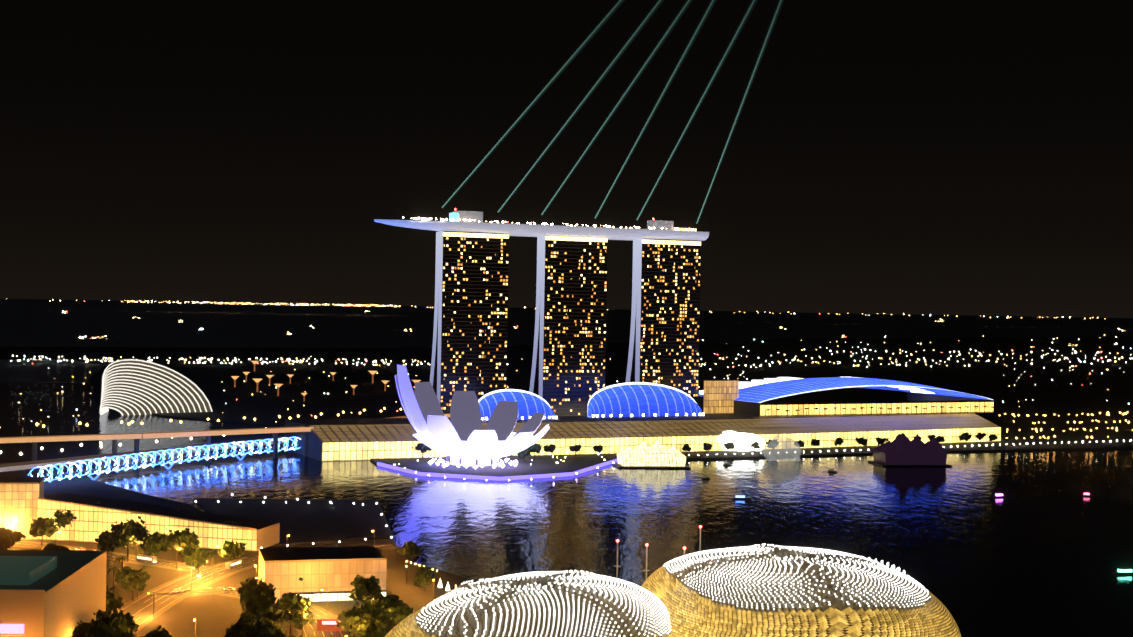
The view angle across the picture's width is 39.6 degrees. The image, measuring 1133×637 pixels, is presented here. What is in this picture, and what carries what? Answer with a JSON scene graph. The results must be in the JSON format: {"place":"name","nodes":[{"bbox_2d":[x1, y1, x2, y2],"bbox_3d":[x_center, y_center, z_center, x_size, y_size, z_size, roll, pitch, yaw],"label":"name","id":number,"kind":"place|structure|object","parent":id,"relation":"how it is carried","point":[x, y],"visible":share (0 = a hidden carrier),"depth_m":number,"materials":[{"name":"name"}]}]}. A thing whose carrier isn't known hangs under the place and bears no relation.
{"place":"outdoors","nodes":[
{"label":"outdoors","id":0,"kind":"place"},
{"bbox_2d":[13,540,227,573],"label":"road","id":1,"kind":"structure","parent":0,"point":[163,563],"depth_m":762.21,"materials":[{"name":"asphalt"}]},
{"bbox_2d":[109,557,258,633],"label":"road","id":2,"kind":"structure","parent":0,"point":[140,610],"depth_m":681.32,"materials":[{"name":"asphalt"}]},
{"bbox_2d":[0,462,478,636],"bbox_3d":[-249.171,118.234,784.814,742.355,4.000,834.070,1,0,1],"label":"land","id":3,"kind":"structure","parent":0,"point":[216,615],"depth_m":717.57,"materials":[{"name":"brown concrete"}]},
{"bbox_2d":[0,477,43,539],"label":"cream block","id":4,"kind":"structure","parent":3,"relation":"on","point":[19,496],"depth_m":820.65,"materials":[{"name":"brown"}]},
{"bbox_2d":[0,550,106,636],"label":"terrace building","id":5,"kind":"structure","parent":3,"relation":"on","point":[52,593],"depth_m":524.39,"materials":[{"name":"beige"}]},
{"bbox_2d":[37,493,279,550],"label":"glazed hall","id":6,"kind":"structure","parent":3,"relation":"on","point":[96,516],"depth_m":815.30,"materials":[{"name":"yellow glass"}]},
{"bbox_2d":[76,547,241,592],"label":"vehicles","id":7,"kind":"object","parent":3,"relation":"on","point":[229,565],"visible":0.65,"depth_m":748.92,"materials":[{"name":"grey paint"}]},
{"bbox_2d":[12,521,433,636],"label":"street lamps","id":8,"kind":"object","parent":3,"relation":"on","point":[254,577],"visible":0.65,"depth_m":703.34,"materials":[{"name":"grey"}]},
{"bbox_2d":[258,546,386,602],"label":"building","id":9,"kind":"structure","parent":3,"relation":"on","point":[335,571],"depth_m":667.30,"materials":[{"name":"brown concrete"}]},
{"bbox_2d":[438,579,456,590],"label":"tents","id":10,"kind":"object","parent":3,"relation":"on","point":[440,586],"visible":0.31,"depth_m":694.57,"materials":[{"name":"grey fabric"}]},
{"bbox_2d":[385,572,670,636],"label":"theatre dome","id":11,"kind":"structure","parent":3,"relation":"on","point":[409,626],"depth_m":503.90,"materials":[{"name":"grey metal"}]},
{"bbox_2d":[417,570,670,636],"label":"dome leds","id":12,"kind":"object","parent":11,"relation":"on","point":[553,572],"visible":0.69,"depth_m":514.57,"materials":[{"name":"white plastic"}]},
{"bbox_2d":[614,528,700,578],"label":"waterfront masts","id":13,"kind":"object","parent":3,"relation":"on","point":[617,566],"visible":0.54,"depth_m":673.78,"materials":[{"name":"grey metal"}]},
{"bbox_2d":[641,545,960,636],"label":"theatre dome","id":14,"kind":"structure","parent":3,"relation":"on","point":[692,611],"depth_m":540.57,"materials":[{"name":"gold"}]},
{"bbox_2d":[664,544,930,608],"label":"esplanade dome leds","id":15,"kind":"object","parent":14,"relation":"on","point":[788,547],"visible":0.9,"depth_m":565.38,"materials":[{"name":"white plastic"}]},
{"bbox_2d":[159,587,349,636],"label":"road","id":16,"kind":"structure","parent":0,"point":[309,630],"depth_m":645.59,"materials":[{"name":"asphalt"}]},
{"bbox_2d":[317,615,343,630],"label":"neon kiosk","id":17,"kind":"object","parent":16,"relation":"on","point":[326,623],"visible":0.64,"depth_m":606.43,"materials":[{"name":"red"}]},
{"bbox_2d":[255,544,400,557],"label":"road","id":18,"kind":"structure","parent":0,"point":[384,547],"depth_m":816.13,"materials":[{"name":"grey asphalt"}]},
{"bbox_2d":[374,219,708,240],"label":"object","id":19,"kind":"structure","parent":0,"point":[527,230],"depth_m":1520.87,"materials":[{"name":"white metal"}]},
{"bbox_2d":[402,208,695,230],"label":"rooftop lights","id":20,"kind":"object","parent":19,"relation":"on","point":[446,219],"visible":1,"depth_m":1511.73},
{"bbox_2d":[449,211,696,230],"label":"rooftop structures","id":21,"kind":"object","parent":19,"relation":"on","point":[476,216],"visible":0.6,"depth_m":1521.38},
{"bbox_2d":[0,298,1132,636],"bbox_3d":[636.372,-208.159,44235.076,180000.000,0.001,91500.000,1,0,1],"label":"water","id":22,"kind":"structure","parent":0,"point":[1044,548],"depth_m":1106.39,"materials":[{"name":"black liquid"}]},
{"bbox_2d":[0,437,285,473],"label":"pedestrian bridge","id":23,"kind":"structure","parent":22,"relation":"in","point":[23,467],"depth_m":1184.76,"materials":[{"name":"grey"}]},
{"bbox_2d":[28,437,300,481],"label":"bridge lattice","id":24,"kind":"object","parent":22,"relation":"in","point":[132,465],"depth_m":1175.34,"materials":[{"name":"blue metal"}]},
{"bbox_2d":[193,498,392,544],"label":"float platform","id":25,"kind":"structure","parent":22,"relation":"on","point":[301,521],"depth_m":932.91,"materials":[{"name":"black concrete"}]},
{"bbox_2d":[377,459,617,480],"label":"museum quay wall","id":26,"kind":"structure","parent":22,"relation":"on","point":[494,477],"depth_m":1170.31,"materials":[{"name":"purple concrete"}]},
{"bbox_2d":[612,441,690,468],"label":"crystal pavilion","id":27,"kind":"object","parent":22,"relation":"in","point":[655,455],"visible":0.96,"depth_m":1258.75,"materials":[{"name":"white"}]},
{"bbox_2d":[732,495,750,498],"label":"blue boat","id":28,"kind":"object","parent":22,"relation":"on","point":[740,497],"visible":0.91,"depth_m":1061.14,"materials":[{"name":"grey"}]},
{"bbox_2d":[761,434,801,460],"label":"fountain","id":29,"kind":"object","parent":22,"relation":"on","point":[793,448],"depth_m":1342.25,"materials":[{"name":"white liquid"}]},
{"bbox_2d":[868,433,951,466],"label":"crystal pavilion","id":30,"kind":"structure","parent":22,"relation":"in","point":[902,450],"depth_m":1310.70,"materials":[{"name":"black"}]},
{"bbox_2d":[994,493,1005,497],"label":"violet boat","id":31,"kind":"object","parent":22,"relation":"on","point":[999,495],"visible":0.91,"depth_m":1097.85,"materials":[{"name":"grey"}]},
{"bbox_2d":[1081,492,1094,496],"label":"red boat","id":32,"kind":"object","parent":22,"relation":"on","point":[1087,494],"visible":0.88,"depth_m":1113.41,"materials":[{"name":"grey"}]},
{"bbox_2d":[1112,568,1132,574],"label":"green boat","id":33,"kind":"object","parent":22,"relation":"on","point":[1123,571],"visible":0.94,"depth_m":780.31,"materials":[{"name":"grey"}]},
{"bbox_2d":[0,337,1132,479],"bbox_3d":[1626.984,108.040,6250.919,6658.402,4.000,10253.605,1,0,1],"label":"land","id":34,"kind":"structure","parent":0,"point":[1065,392],"depth_m":2904.37,"materials":[{"name":"grey"}]},
{"bbox_2d":[100,359,212,415],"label":"conservatory dome","id":35,"kind":"structure","parent":34,"relation":"on","point":[135,387],"depth_m":1755.50,"materials":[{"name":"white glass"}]},
{"bbox_2d":[0,414,449,465],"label":"highway bridge","id":36,"kind":"structure","parent":34,"relation":"on","point":[137,437],"depth_m":1211.86,"materials":[{"name":"brown"}]},
{"bbox_2d":[231,361,420,400],"bbox_3d":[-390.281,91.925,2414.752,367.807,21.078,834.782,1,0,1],"label":"supertrees","id":37,"kind":"object","parent":34,"relation":"on","point":[257,381],"visible":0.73,"depth_m":2294.53,"materials":[{"name":"brown"}]},
{"bbox_2d":[430,231,508,413],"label":"hotel tower","id":38,"kind":"structure","parent":34,"relation":"on","point":[469,349],"depth_m":1496.27,"materials":[{"name":"black glass"}]},
{"bbox_2d":[395,365,549,466],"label":"lotus-shaped museum","id":39,"kind":"structure","parent":34,"relation":"on","point":[461,437],"depth_m":1231.16,"materials":[{"name":"white"}]},
{"bbox_2d":[428,458,517,468],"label":"lights","id":40,"kind":"object","parent":34,"relation":"on","point":[475,466],"visible":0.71,"depth_m":1233.17},
{"bbox_2d":[0,432,1031,636],"bbox_3d":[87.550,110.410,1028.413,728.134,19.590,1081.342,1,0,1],"label":"trees","id":41,"kind":"object","parent":34,"relation":"on","point":[263,615],"visible":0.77,"depth_m":652.58,"materials":[{"name":"green plant"}]},
{"bbox_2d":[0,298,1132,454],"bbox_3d":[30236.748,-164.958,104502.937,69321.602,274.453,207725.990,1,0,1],"label":"distant lights","id":42,"kind":"object","parent":34,"relation":"on","point":[170,420],"visible":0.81,"depth_m":3294.45},
{"bbox_2d":[529,235,607,415],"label":"hotel tower","id":43,"kind":"structure","parent":34,"relation":"on","point":[568,365],"depth_m":1539.35,"materials":[{"name":"black glass"}]},
{"bbox_2d":[285,413,1000,460],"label":"shoppes","id":44,"kind":"structure","parent":34,"relation":"on","point":[353,439],"depth_m":1398.66,"materials":[{"name":"brown"}]},
{"bbox_2d":[478,389,556,419],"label":"arched glass roof","id":45,"kind":"structure","parent":44,"relation":"on","point":[530,404],"depth_m":1414.38,"materials":[{"name":"blue glass"}]},
{"bbox_2d":[587,382,704,417],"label":"arched glass roof","id":46,"kind":"structure","parent":44,"relation":"on","point":[637,399],"depth_m":1479.98,"materials":[{"name":"blue glass"}]},
{"bbox_2d":[698,377,993,416],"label":"convention center","id":47,"kind":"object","parent":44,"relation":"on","point":[754,395],"depth_m":1573.44,"materials":[{"name":"blue"}]},
{"bbox_2d":[766,406,994,416],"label":"terrace palm trees","id":48,"kind":"object","parent":44,"relation":"on","point":[825,409],"visible":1,"depth_m":1556.55,"materials":[{"name":"green plant"}]},
{"bbox_2d":[625,239,700,404],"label":"hotel tower","id":49,"kind":"structure","parent":34,"relation":"on","point":[664,333],"depth_m":1582.74,"materials":[{"name":"black glass"}]},
{"bbox_2d":[195,440,1130,570],"bbox_3d":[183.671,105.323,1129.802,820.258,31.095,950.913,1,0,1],"label":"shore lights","id":50,"kind":"object","parent":34,"relation":"on","point":[684,547],"visible":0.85,"depth_m":1184.68},
{"bbox_2d":[691,379,738,413],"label":"building","id":51,"kind":"structure","parent":34,"relation":"on","point":[721,396],"depth_m":1538.31,"materials":[{"name":"brown"}]},
{"bbox_2d":[716,430,764,450],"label":"event plaza glow","id":52,"kind":"object","parent":34,"relation":"on","point":[742,441],"visible":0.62,"depth_m":1404.44,"materials":[{"name":"white"}]}
]}

